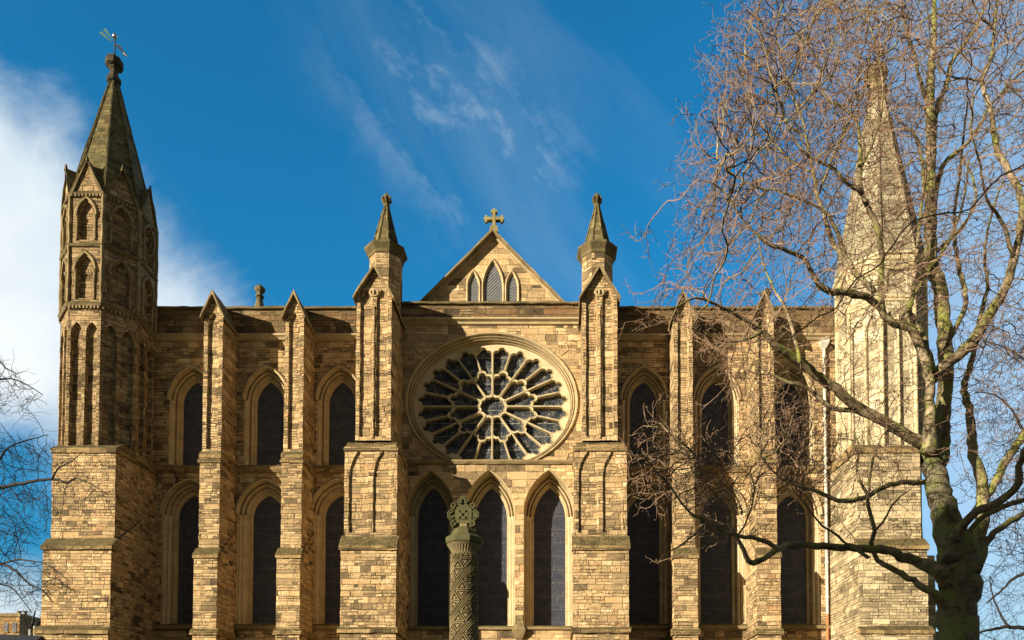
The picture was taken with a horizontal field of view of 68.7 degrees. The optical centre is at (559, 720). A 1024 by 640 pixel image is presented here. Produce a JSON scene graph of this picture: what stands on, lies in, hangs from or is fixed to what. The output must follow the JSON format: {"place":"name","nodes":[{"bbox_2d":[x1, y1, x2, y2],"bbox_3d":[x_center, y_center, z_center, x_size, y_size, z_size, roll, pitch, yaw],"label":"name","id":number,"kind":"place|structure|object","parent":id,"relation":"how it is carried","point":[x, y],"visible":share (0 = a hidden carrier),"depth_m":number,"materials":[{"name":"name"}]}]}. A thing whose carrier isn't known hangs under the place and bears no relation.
{"place":"outdoors","nodes":[
{"label":"outdoors","id":0,"kind":"place"},
{"bbox_2d":[0,611,40,634],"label":"town house","id":1,"kind":"structure","parent":0,"point":[10,623],"depth_m":62.33,"materials":[{"name":"stone"}]},
{"bbox_2d":[2,623,8,632],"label":"window","id":2,"kind":"structure","parent":1,"relation":"in","point":[5,624],"depth_m":62.27,"materials":[{"name":"grey glass"}]},
{"bbox_2d":[11,623,16,632],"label":"window","id":3,"kind":"structure","parent":1,"relation":"in","point":[14,626],"depth_m":62.27,"materials":[{"name":"grey glass"}]},
{"bbox_2d":[0,634,45,639],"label":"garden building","id":4,"kind":"structure","parent":0,"point":[17,637],"depth_m":29.97,"materials":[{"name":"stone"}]},
{"bbox_2d":[18,601,40,634],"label":"scrub tree","id":5,"kind":"object","parent":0,"point":[31,623],"visible":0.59,"depth_m":55.21,"materials":[{"name":"brown plant"}]},
{"bbox_2d":[446,496,482,639],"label":"memorial column","id":6,"kind":"structure","parent":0,"point":[464,542],"depth_m":14.89,"materials":[{"name":"stone"}]},
{"bbox_2d":[33,28,935,639],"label":"cathedral","id":7,"kind":"structure","parent":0,"point":[293,468],"depth_m":37.20,"materials":[{"name":"stone"}]},
{"bbox_2d":[159,477,198,623],"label":"lancet window","id":8,"kind":"structure","parent":7,"relation":"in","point":[180,511],"depth_m":38.03,"materials":[{"name":"black glass"}]},
{"bbox_2d":[166,365,202,464],"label":"lancet window","id":9,"kind":"structure","parent":7,"relation":"in","point":[186,397],"depth_m":38.32,"materials":[{"name":"black glass"}]},
{"bbox_2d":[235,477,280,623],"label":"lancet window","id":10,"kind":"structure","parent":7,"relation":"in","point":[258,508],"depth_m":38.07,"materials":[{"name":"black glass"}]},
{"bbox_2d":[241,365,283,464],"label":"lancet window","id":11,"kind":"structure","parent":7,"relation":"in","point":[264,389],"depth_m":38.33,"materials":[{"name":"black glass"}]},
{"bbox_2d":[313,477,343,623],"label":"lancet window","id":12,"kind":"structure","parent":7,"relation":"in","point":[329,503],"depth_m":38.06,"materials":[{"name":"black glass"}]},
{"bbox_2d":[314,364,355,464],"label":"lancet window","id":13,"kind":"structure","parent":7,"relation":"in","point":[336,401],"depth_m":38.33,"materials":[{"name":"black glass"}]},
{"bbox_2d":[408,470,453,625],"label":"lancet window","id":14,"kind":"structure","parent":7,"relation":"in","point":[430,498],"depth_m":38.27,"materials":[{"name":"black glass"}]},
{"bbox_2d":[467,470,514,625],"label":"lancet window","id":15,"kind":"structure","parent":7,"relation":"in","point":[494,502],"depth_m":38.27,"materials":[{"name":"black glass"}]},
{"bbox_2d":[404,332,578,459],"bbox_3d":[-3.469,-16.174,38.194,8.846,7.178,0.830,0,-2,0],"label":"rose window","id":16,"kind":"structure","parent":7,"relation":"in","point":[481,395],"depth_m":38.48,"materials":[{"name":"stone"}]},
{"bbox_2d":[524,470,572,625],"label":"lancet window","id":17,"kind":"structure","parent":7,"relation":"in","point":[548,507],"depth_m":38.25,"materials":[{"name":"black glass"}]},
{"bbox_2d":[619,365,668,464],"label":"lancet window","id":18,"kind":"structure","parent":7,"relation":"in","point":[644,387],"depth_m":38.32,"materials":[{"name":"black glass"}]},
{"bbox_2d":[627,477,668,623],"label":"lancet window","id":19,"kind":"structure","parent":7,"relation":"in","point":[648,582],"depth_m":38.10,"materials":[{"name":"black glass"}]},
{"bbox_2d":[693,364,741,464],"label":"lancet window","id":20,"kind":"structure","parent":7,"relation":"in","point":[706,388],"depth_m":38.32,"materials":[{"name":"black glass"}]},
{"bbox_2d":[695,477,747,623],"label":"lancet window","id":21,"kind":"structure","parent":7,"relation":"in","point":[721,580],"depth_m":38.07,"materials":[{"name":"black glass"}]},
{"bbox_2d":[774,364,816,464],"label":"lancet window","id":22,"kind":"structure","parent":7,"relation":"in","point":[793,369],"depth_m":38.33,"materials":[{"name":"black glass"}]},
{"bbox_2d":[776,477,822,623],"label":"lancet window","id":23,"kind":"structure","parent":7,"relation":"in","point":[800,568],"depth_m":38.08,"materials":[{"name":"black glass"}]},
{"bbox_2d":[0,0,1023,639],"label":"sky","id":24,"kind":"structure","parent":0,"point":[270,137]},
{"label":"ground","id":25,"kind":"structure","parent":0,"visible":0},
{"bbox_2d":[0,352,122,616],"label":"leafless tree","id":26,"kind":"object","parent":25,"relation":"on","point":[3,487],"visible":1,"depth_m":14.68,"materials":[{"name":"brown plant"}]},
{"bbox_2d":[598,0,1023,639],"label":"bare tree","id":27,"kind":"object","parent":25,"relation":"on","point":[954,568],"visible":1,"depth_m":11.51,"materials":[{"name":"brown plant"}]},
{"bbox_2d":[964,326,1023,639],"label":"background tree","id":28,"kind":"object","parent":25,"relation":"on","point":[1012,626],"visible":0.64,"depth_m":23.73,"materials":[{"name":"brown plant"}]}
]}

